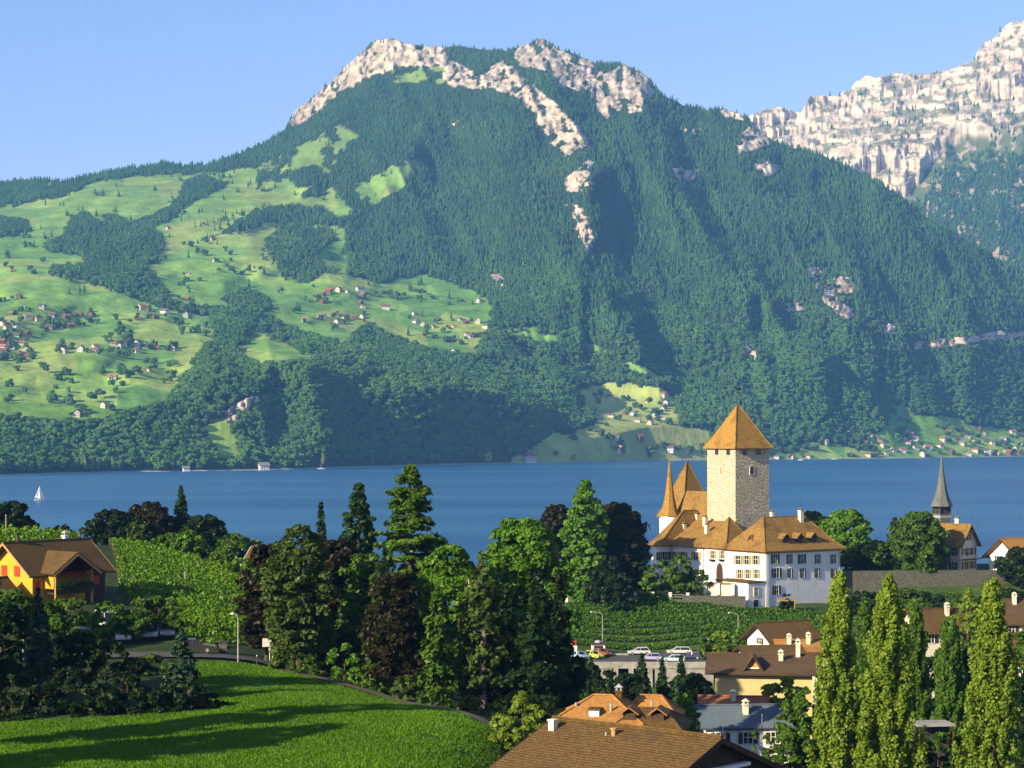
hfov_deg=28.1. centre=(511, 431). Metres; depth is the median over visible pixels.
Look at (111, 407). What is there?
meadow tree
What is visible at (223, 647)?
roadside cabinet
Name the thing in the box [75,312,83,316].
hillside house
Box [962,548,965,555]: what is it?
window
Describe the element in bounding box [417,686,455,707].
bush
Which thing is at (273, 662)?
fir tree
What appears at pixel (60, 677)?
bush
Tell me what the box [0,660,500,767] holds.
grass
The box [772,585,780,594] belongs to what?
window
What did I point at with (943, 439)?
hillside house
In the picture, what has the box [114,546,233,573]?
vine row
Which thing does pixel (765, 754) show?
bush
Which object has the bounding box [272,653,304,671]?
bush
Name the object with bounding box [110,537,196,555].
vine row
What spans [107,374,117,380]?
hillside house
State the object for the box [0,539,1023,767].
ground
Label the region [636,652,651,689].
spruce tree
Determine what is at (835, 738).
poplar tree
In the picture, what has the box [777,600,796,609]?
pergola
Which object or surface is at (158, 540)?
maple tree
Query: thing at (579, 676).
yew tree
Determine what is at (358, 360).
mountain forest
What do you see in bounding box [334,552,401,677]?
tree
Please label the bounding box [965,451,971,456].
hillside house
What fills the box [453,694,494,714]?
bush
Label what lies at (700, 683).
lime tree
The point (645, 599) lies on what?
vine row
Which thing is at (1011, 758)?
bush
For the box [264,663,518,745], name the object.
path
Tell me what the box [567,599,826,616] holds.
vine row
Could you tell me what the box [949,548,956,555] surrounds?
window
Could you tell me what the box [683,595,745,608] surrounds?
terrace wall
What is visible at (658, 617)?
vine row
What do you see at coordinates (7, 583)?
garden shed
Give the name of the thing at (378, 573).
fir tree
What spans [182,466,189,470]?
boathouse
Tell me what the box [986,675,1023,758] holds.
lime tree
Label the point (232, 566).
maple tree
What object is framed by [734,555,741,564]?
window
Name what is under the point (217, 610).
vine row
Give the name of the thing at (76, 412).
hillside house
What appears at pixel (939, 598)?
bush
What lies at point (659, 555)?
window
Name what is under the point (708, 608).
vine row
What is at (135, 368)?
meadow tree
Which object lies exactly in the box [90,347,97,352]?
hillside house
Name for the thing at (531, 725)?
birch tree
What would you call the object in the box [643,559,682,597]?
bush
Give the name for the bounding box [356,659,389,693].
bush
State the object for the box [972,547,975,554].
window
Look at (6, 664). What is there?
bush
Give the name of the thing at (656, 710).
orange roof villa
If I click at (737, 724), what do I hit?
slate roof house
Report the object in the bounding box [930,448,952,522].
church spire
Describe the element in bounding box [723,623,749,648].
bush
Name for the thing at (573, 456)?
pale tree
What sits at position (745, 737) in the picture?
window
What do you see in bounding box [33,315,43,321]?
hillside house
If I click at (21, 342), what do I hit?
hillside house
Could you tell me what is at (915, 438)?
hillside house
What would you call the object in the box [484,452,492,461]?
pale tree
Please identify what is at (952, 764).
bush
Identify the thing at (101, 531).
walnut tree
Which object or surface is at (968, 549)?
window
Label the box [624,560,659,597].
bush
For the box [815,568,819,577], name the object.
window
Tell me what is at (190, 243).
meadow tree
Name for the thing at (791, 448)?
meadow tree
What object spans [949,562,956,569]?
window
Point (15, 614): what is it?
walnut tree
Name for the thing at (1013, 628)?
window
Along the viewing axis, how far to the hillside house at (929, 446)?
3985.65 m
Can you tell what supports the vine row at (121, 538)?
on the ground at (163, 643)
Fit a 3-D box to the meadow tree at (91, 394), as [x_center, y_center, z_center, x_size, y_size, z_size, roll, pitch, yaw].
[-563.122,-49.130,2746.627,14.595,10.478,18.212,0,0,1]
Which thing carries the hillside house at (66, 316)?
on the mountain at (140, 198)
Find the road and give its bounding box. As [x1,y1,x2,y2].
[3,652,268,663]
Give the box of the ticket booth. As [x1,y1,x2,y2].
[589,640,606,649]
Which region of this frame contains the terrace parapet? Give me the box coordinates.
[703,582,733,595]
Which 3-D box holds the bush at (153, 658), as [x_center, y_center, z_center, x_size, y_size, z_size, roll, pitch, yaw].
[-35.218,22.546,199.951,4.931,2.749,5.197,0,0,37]
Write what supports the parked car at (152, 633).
on the ground at (163, 643)
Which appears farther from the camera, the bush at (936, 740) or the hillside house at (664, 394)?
the hillside house at (664, 394)
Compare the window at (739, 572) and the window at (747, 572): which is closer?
the window at (747, 572)
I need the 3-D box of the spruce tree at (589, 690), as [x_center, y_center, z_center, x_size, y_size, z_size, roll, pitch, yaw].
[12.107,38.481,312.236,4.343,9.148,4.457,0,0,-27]
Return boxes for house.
[0,344,8,348]
[2,324,12,330]
[12,322,21,327]
[16,294,22,298]
[18,340,24,345]
[22,313,31,319]
[24,330,31,337]
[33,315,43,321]
[47,312,54,317]
[59,347,69,353]
[61,313,71,319]
[67,322,75,327]
[71,409,81,417]
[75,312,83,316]
[77,345,84,351]
[86,311,95,317]
[90,344,100,348]
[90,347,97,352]
[100,402,109,408]
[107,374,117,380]
[132,340,143,346]
[133,347,140,352]
[137,304,146,309]
[151,314,159,318]
[159,308,170,313]
[182,311,188,317]
[319,299,326,303]
[324,288,332,293]
[334,286,342,292]
[354,286,365,292]
[359,293,366,298]
[381,304,389,310]
[412,319,419,323]
[476,298,482,302]
[488,715,785,767]
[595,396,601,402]
[607,413,614,417]
[613,434,618,440]
[620,446,625,452]
[629,410,637,415]
[633,418,640,422]
[637,434,644,440]
[646,420,653,424]
[646,446,653,452]
[660,392,667,397]
[666,445,674,452]
[691,698,796,762]
[705,638,821,738]
[769,632,823,704]
[823,439,828,444]
[864,452,871,457]
[875,437,882,442]
[879,442,885,447]
[882,450,888,455]
[899,448,906,452]
[903,602,974,697]
[904,440,911,445]
[911,436,918,441]
[911,445,919,450]
[919,451,925,456]
[922,444,932,450]
[926,507,981,569]
[936,443,944,448]
[939,436,946,442]
[947,449,955,454]
[958,441,966,446]
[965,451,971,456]
[971,448,979,453]
[981,537,1023,569]
[984,449,991,455]
[987,440,995,445]
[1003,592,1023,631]
[1005,449,1014,455]
[1008,429,1017,434]
[1008,632,1023,710]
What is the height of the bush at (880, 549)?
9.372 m
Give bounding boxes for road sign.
[262,638,272,662]
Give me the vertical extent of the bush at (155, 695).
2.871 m
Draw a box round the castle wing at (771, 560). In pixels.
[715,508,846,607]
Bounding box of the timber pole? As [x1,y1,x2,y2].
[5,515,6,537]
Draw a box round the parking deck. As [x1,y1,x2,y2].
[592,652,712,687]
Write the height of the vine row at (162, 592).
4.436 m
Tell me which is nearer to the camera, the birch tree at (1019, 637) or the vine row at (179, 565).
the birch tree at (1019, 637)
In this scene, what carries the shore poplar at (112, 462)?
on the mountain at (140, 198)
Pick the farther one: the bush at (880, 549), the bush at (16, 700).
the bush at (880, 549)
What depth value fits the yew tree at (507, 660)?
194.12 m
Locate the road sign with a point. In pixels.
(265, 642)
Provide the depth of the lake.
1686.63 m
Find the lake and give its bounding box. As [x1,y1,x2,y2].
[0,456,1023,629]
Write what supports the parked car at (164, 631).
on the ground at (163, 643)
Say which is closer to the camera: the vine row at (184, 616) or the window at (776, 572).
the vine row at (184, 616)
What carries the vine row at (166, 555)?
on the ground at (163, 643)
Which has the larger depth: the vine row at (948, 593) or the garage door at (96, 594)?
the vine row at (948, 593)
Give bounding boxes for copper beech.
[125,501,181,541]
[232,543,294,660]
[294,538,374,652]
[357,572,429,692]
[538,503,570,576]
[592,501,652,577]
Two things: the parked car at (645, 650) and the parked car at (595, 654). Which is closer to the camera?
the parked car at (595, 654)
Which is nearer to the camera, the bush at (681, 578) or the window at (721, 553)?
the bush at (681, 578)
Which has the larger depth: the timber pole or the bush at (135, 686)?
the timber pole
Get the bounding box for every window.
[656,551,663,560]
[663,551,669,559]
[670,551,677,559]
[691,551,700,560]
[709,550,715,558]
[711,732,729,740]
[719,466,722,474]
[719,550,724,558]
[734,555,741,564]
[736,569,742,578]
[738,732,757,744]
[742,555,750,564]
[744,569,750,578]
[749,465,753,474]
[751,555,759,564]
[753,569,759,578]
[754,587,757,596]
[756,637,762,644]
[766,731,783,743]
[771,554,779,563]
[772,568,781,577]
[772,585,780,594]
[787,554,792,563]
[787,568,792,577]
[798,554,805,563]
[800,568,805,577]
[815,554,820,563]
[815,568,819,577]
[830,554,835,563]
[831,568,836,577]
[928,635,937,643]
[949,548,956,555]
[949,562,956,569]
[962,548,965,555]
[962,562,965,569]
[967,547,970,555]
[967,561,970,568]
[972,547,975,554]
[972,561,975,568]
[1006,626,1017,631]
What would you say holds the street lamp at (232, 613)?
on the ground at (163, 643)
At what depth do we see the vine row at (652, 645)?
408.90 m
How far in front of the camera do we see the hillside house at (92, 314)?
3540.99 m
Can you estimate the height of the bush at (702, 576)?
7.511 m
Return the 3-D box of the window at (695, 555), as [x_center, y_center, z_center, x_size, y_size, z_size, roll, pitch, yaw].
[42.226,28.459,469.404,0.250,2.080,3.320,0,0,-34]
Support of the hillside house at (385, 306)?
on the mountain at (140, 198)
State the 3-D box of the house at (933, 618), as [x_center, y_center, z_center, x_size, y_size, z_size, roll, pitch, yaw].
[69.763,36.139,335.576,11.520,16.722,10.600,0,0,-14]
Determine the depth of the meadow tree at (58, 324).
3367.10 m
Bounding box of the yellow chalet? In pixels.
[0,530,116,602]
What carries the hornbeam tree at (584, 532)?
on the ground at (163, 643)
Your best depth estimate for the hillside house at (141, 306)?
3627.26 m
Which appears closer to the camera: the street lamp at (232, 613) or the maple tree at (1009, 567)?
the street lamp at (232, 613)
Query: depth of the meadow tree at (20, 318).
3317.63 m
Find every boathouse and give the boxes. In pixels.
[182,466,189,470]
[257,462,269,469]
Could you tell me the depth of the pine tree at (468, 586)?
197.89 m
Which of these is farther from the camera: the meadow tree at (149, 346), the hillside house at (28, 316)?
the hillside house at (28, 316)
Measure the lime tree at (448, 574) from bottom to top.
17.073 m
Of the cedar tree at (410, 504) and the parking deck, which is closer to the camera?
the cedar tree at (410, 504)
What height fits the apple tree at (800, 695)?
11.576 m
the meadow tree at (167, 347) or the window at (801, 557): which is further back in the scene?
the meadow tree at (167, 347)
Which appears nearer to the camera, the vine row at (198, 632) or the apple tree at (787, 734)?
the apple tree at (787, 734)
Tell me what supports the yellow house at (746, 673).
on the ground at (163, 643)
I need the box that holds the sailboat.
[34,487,44,500]
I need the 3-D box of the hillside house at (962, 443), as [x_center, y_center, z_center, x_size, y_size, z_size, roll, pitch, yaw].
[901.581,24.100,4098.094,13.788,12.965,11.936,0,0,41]
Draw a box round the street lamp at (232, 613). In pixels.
[231,612,238,661]
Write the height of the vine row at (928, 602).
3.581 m
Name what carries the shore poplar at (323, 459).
on the mountain at (140, 198)
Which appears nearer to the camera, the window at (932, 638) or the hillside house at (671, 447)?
the window at (932, 638)
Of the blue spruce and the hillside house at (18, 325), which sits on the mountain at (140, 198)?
the hillside house at (18, 325)
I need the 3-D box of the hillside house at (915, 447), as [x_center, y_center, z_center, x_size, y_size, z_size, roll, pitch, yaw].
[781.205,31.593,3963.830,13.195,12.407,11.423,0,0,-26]
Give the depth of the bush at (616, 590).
438.25 m
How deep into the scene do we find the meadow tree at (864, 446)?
3864.00 m
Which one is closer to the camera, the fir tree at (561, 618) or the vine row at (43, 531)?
the fir tree at (561, 618)
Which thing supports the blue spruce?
on the ground at (163, 643)
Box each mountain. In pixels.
[0,38,1023,474]
[748,20,1023,270]
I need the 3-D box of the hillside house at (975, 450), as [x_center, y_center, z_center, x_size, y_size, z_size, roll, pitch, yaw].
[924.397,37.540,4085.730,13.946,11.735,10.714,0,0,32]
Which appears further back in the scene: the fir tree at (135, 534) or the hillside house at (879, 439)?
the hillside house at (879, 439)
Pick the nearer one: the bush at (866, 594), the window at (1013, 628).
the window at (1013, 628)
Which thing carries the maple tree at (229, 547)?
on the ground at (163, 643)
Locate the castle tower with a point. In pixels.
(737, 445)
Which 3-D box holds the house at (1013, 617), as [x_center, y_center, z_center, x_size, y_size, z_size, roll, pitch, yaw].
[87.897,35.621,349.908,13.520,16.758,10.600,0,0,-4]
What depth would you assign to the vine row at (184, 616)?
246.53 m
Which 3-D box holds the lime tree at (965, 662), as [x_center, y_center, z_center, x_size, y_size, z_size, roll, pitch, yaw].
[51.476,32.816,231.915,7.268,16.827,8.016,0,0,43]
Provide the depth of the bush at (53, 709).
169.77 m
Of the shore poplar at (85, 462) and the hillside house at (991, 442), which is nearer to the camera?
the shore poplar at (85, 462)
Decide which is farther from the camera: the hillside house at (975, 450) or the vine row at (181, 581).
the hillside house at (975, 450)
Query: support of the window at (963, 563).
in the church house at (963, 541)
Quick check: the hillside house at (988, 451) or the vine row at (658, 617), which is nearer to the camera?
the vine row at (658, 617)
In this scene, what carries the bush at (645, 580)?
on the ground at (163, 643)
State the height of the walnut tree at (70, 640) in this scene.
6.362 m
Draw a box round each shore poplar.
[83,455,86,468]
[111,456,113,468]
[322,452,324,463]
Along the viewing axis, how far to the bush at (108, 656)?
204.94 m
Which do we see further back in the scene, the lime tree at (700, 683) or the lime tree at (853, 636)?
the lime tree at (700, 683)
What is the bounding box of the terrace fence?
[565,591,689,602]
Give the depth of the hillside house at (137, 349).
3199.61 m
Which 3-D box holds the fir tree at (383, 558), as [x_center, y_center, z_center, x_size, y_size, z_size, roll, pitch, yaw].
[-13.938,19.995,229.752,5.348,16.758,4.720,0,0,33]
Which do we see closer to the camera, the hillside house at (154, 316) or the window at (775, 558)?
the window at (775, 558)
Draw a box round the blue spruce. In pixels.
[16,586,57,698]
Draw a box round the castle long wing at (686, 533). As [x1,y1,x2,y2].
[648,510,735,582]
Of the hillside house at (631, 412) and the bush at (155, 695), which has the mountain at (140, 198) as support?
the hillside house at (631, 412)
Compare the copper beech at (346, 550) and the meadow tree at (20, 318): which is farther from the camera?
the meadow tree at (20, 318)
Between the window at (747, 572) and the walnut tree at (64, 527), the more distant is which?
the window at (747, 572)
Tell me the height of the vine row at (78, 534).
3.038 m
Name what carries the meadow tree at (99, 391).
on the mountain at (140, 198)
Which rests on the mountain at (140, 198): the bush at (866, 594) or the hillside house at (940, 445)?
the hillside house at (940, 445)
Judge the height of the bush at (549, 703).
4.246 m
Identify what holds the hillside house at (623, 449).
on the mountain at (140, 198)
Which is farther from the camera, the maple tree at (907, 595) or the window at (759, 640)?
the maple tree at (907, 595)
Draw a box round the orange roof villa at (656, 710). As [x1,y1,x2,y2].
[557,684,693,730]
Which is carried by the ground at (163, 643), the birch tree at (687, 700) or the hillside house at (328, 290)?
the birch tree at (687, 700)
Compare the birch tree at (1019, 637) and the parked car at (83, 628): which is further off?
the parked car at (83, 628)
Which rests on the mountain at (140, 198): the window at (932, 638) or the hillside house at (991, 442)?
the hillside house at (991, 442)
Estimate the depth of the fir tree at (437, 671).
191.52 m
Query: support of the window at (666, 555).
in the castle long wing at (686, 533)
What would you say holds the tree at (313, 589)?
on the ground at (163, 643)
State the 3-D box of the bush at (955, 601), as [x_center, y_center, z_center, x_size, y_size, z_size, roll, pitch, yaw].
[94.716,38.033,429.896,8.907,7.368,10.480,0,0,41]
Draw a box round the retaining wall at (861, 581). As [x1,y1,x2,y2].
[844,570,1008,596]
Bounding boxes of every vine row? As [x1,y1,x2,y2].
[0,524,74,537]
[0,528,61,539]
[0,535,43,544]
[2,527,81,538]
[108,537,152,546]
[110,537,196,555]
[111,538,211,564]
[112,541,225,567]
[113,544,226,572]
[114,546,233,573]
[115,552,244,578]
[116,556,244,583]
[117,562,242,588]
[117,568,244,595]
[118,575,240,598]
[119,583,238,605]
[124,589,236,610]
[133,597,246,617]
[144,607,245,621]
[163,614,243,630]
[173,619,240,635]
[177,611,246,623]
[183,625,248,643]
[566,595,682,605]
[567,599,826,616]
[569,604,825,620]
[570,630,821,641]
[572,624,820,634]
[572,636,728,649]
[577,617,821,629]
[579,608,827,623]
[580,613,823,625]
[853,591,962,605]
[870,601,960,610]
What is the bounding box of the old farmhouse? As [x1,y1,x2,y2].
[739,619,820,644]
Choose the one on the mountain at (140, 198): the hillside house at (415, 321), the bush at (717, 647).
the hillside house at (415, 321)
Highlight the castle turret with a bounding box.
[659,448,678,530]
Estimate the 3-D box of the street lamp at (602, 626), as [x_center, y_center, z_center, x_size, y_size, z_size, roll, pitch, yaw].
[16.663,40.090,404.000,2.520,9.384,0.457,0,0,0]
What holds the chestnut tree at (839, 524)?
on the ground at (163, 643)
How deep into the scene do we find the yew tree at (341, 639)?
208.78 m
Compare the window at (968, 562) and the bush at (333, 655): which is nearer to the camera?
the bush at (333, 655)
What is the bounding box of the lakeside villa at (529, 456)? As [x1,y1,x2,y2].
[524,451,536,462]
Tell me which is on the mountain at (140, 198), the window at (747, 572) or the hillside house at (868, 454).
the hillside house at (868, 454)
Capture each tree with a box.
[0,352,8,360]
[0,500,39,538]
[0,586,44,624]
[0,600,31,687]
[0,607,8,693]
[17,316,24,321]
[28,352,36,358]
[43,326,49,331]
[43,597,89,636]
[46,524,76,538]
[47,628,105,690]
[55,321,62,327]
[66,398,76,404]
[72,318,81,325]
[78,508,134,545]
[84,315,91,322]
[85,601,133,642]
[87,391,96,398]
[95,388,106,394]
[96,348,103,353]
[108,403,114,410]
[112,609,156,641]
[119,380,125,385]
[123,350,130,356]
[125,339,131,345]
[126,514,149,541]
[130,595,184,637]
[132,365,141,371]
[146,343,152,348]
[147,531,188,551]
[159,627,206,701]
[164,345,170,350]
[168,530,205,556]
[172,485,189,527]
[178,513,227,558]
[188,241,194,246]
[201,249,208,255]
[205,533,262,567]
[225,557,259,577]
[257,524,339,672]
[267,578,303,669]
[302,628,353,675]
[309,500,328,656]
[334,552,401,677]
[339,482,377,585]
[356,557,392,686]
[368,464,449,685]
[381,536,397,571]
[398,611,448,692]
[405,544,491,698]
[412,583,459,701]
[442,335,450,341]
[448,569,480,697]
[450,335,455,341]
[450,550,513,709]
[461,632,520,703]
[483,517,582,665]
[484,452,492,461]
[489,575,518,708]
[492,571,577,720]
[500,690,546,750]
[509,624,593,706]
[549,567,578,705]
[557,479,610,602]
[570,453,576,460]
[571,657,604,698]
[574,555,630,600]
[579,654,596,699]
[592,669,629,698]
[598,429,604,435]
[601,672,651,700]
[624,548,649,591]
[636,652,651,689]
[655,657,672,698]
[657,672,714,705]
[664,417,673,424]
[671,655,690,715]
[678,693,703,732]
[760,675,809,740]
[770,698,820,767]
[775,446,782,452]
[788,445,794,450]
[789,686,819,766]
[804,510,828,525]
[806,569,867,767]
[811,444,818,448]
[814,633,883,720]
[818,508,873,570]
[850,571,929,767]
[851,539,901,570]
[855,596,875,761]
[861,443,867,449]
[886,517,898,556]
[887,511,952,574]
[898,587,931,608]
[900,599,934,751]
[908,655,934,750]
[930,616,968,759]
[948,588,978,650]
[951,577,1023,767]
[962,648,988,743]
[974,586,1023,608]
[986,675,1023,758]
[993,545,1023,588]
[1012,628,1023,741]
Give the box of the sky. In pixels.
[0,0,1023,181]
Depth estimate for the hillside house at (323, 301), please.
3917.81 m
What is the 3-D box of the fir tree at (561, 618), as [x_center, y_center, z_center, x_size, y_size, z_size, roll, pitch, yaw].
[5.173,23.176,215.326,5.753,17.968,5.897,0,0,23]
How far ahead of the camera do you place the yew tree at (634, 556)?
456.07 m
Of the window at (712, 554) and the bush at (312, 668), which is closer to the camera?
the bush at (312, 668)
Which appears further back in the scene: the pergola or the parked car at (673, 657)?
the pergola
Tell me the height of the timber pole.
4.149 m
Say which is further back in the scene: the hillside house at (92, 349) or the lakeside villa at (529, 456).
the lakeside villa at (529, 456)
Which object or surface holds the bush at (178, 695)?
on the ground at (163, 643)
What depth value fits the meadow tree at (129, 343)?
3227.79 m
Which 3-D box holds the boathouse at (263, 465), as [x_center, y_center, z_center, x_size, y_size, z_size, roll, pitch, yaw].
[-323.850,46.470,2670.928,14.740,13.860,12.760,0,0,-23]
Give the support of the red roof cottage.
on the ground at (163, 643)
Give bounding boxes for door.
[87,590,103,598]
[716,563,722,578]
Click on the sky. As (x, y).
(87, 86)
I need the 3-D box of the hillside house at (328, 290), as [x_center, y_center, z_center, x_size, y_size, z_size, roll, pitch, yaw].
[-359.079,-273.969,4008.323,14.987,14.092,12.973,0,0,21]
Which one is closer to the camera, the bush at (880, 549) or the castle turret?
the bush at (880, 549)
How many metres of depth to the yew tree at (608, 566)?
445.80 m
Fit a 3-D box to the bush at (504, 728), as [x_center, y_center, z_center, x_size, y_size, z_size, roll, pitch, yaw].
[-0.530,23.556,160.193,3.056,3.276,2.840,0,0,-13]
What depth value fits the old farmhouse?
370.24 m
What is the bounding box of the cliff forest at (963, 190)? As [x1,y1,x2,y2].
[770,27,1023,269]
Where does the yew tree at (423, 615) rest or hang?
on the ground at (163, 643)
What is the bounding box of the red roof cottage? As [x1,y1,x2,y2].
[697,689,769,703]
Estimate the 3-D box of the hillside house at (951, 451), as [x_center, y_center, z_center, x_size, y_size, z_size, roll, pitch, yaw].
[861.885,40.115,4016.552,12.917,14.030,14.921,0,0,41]
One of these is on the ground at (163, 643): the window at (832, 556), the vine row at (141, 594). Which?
the vine row at (141, 594)
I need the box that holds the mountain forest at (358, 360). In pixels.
[0,38,1023,472]
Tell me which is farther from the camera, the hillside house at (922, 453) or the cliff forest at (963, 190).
the cliff forest at (963, 190)
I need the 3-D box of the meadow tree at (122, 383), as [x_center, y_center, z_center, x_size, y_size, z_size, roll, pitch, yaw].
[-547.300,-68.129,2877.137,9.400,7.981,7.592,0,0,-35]
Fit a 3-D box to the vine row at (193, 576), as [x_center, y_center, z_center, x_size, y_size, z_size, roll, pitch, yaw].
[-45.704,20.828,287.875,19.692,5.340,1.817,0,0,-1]
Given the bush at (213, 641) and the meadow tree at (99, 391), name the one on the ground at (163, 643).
the bush at (213, 641)
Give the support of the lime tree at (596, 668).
on the ground at (163, 643)
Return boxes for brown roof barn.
[732,644,806,653]
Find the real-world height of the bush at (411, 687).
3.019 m
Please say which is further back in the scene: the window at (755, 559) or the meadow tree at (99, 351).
the meadow tree at (99, 351)
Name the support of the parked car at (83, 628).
on the ground at (163, 643)
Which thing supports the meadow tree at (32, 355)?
on the mountain at (140, 198)
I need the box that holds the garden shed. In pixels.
[0,576,18,590]
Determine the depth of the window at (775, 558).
450.48 m
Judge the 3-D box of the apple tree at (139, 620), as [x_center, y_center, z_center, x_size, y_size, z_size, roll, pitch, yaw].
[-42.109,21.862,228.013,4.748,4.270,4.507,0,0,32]
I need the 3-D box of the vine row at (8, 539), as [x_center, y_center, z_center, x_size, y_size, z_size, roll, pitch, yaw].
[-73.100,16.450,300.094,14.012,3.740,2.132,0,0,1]
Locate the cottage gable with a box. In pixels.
[240,545,264,565]
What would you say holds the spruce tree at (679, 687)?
on the ground at (163, 643)
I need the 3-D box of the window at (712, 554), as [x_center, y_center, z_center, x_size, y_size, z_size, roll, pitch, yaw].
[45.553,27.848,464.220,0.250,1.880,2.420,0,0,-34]
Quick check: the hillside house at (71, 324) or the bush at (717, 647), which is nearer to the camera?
the bush at (717, 647)
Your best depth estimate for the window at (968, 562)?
477.08 m
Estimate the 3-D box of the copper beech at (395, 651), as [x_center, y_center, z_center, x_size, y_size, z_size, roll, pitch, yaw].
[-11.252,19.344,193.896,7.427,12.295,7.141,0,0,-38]
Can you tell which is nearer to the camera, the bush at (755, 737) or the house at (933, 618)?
the bush at (755, 737)
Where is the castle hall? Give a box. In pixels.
[656,453,706,532]
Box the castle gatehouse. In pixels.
[700,517,742,581]
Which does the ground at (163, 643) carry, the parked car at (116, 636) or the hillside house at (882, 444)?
the parked car at (116, 636)
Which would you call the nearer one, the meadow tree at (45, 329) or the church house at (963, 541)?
the church house at (963, 541)
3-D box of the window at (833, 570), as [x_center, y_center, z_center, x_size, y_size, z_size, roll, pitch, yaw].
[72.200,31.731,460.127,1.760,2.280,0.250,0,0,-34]
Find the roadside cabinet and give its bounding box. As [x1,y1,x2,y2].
[218,641,228,653]
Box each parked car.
[78,627,89,631]
[95,610,115,624]
[113,628,130,641]
[131,626,144,638]
[143,623,159,638]
[159,623,174,636]
[186,638,214,652]
[571,650,589,657]
[585,650,603,658]
[593,648,611,655]
[628,647,650,654]
[644,652,661,660]
[664,654,683,661]
[666,646,691,653]
[682,651,703,658]
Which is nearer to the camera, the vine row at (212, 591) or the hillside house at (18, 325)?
the vine row at (212, 591)
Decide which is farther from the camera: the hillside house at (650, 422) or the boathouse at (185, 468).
the hillside house at (650, 422)
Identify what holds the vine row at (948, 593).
on the ground at (163, 643)
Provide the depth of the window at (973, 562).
478.83 m
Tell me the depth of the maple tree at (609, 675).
284.38 m
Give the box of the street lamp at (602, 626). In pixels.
[590,611,602,641]
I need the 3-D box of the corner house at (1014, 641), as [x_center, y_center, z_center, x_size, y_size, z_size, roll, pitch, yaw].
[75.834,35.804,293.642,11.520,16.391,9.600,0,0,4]
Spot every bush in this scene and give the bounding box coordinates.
[0,657,29,710]
[0,689,37,721]
[15,681,67,719]
[38,666,98,713]
[67,682,123,717]
[73,648,111,666]
[77,638,136,702]
[91,672,151,715]
[108,651,163,676]
[134,685,184,713]
[135,652,176,671]
[145,682,206,712]
[196,691,229,708]
[199,638,218,648]
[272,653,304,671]
[295,656,326,676]
[325,642,364,684]
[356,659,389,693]
[389,674,419,699]
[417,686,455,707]
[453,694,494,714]
[488,713,521,749]
[533,696,566,722]
[597,572,639,612]
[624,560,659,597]
[635,573,664,602]
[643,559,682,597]
[659,554,700,598]
[684,569,712,595]
[699,631,737,658]
[699,632,711,659]
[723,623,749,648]
[750,730,759,749]
[762,735,782,765]
[778,593,793,612]
[851,589,877,614]
[872,543,893,570]
[892,555,904,568]
[920,590,945,607]
[922,731,954,767]
[926,741,954,767]
[948,595,977,609]
[949,735,964,767]
[1004,726,1023,767]
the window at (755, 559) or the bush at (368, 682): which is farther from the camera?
the window at (755, 559)
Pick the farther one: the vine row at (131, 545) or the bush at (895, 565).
the bush at (895, 565)
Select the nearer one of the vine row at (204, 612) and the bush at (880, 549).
the vine row at (204, 612)
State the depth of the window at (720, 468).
476.15 m
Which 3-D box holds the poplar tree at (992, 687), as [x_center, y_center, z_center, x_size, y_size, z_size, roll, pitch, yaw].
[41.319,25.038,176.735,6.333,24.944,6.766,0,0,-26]
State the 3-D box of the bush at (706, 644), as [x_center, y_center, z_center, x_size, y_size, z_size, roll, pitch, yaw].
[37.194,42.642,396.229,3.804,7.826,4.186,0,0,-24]
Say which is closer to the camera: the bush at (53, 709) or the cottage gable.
the bush at (53, 709)
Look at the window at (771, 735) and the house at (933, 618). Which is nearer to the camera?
the window at (771, 735)
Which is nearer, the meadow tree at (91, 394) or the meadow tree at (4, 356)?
the meadow tree at (91, 394)
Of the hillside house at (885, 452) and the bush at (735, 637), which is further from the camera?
the hillside house at (885, 452)
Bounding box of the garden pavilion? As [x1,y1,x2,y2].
[910,720,955,767]
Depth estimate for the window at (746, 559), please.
454.34 m
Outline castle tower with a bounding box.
[703,388,773,530]
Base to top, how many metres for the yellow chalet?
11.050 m
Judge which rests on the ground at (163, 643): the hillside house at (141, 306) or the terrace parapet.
the terrace parapet
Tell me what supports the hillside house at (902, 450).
on the mountain at (140, 198)
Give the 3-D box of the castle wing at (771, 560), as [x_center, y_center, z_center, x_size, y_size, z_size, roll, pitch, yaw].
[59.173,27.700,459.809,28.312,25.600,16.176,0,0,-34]
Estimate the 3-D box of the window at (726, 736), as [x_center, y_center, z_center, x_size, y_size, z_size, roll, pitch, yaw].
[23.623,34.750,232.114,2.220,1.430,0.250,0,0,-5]
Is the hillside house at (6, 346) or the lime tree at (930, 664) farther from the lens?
the hillside house at (6, 346)
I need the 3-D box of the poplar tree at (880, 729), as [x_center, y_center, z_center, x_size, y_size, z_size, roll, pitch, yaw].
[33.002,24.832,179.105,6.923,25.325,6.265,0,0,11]
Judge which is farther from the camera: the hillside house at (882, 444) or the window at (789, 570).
the hillside house at (882, 444)
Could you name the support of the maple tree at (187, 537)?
on the ground at (163, 643)
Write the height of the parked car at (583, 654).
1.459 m

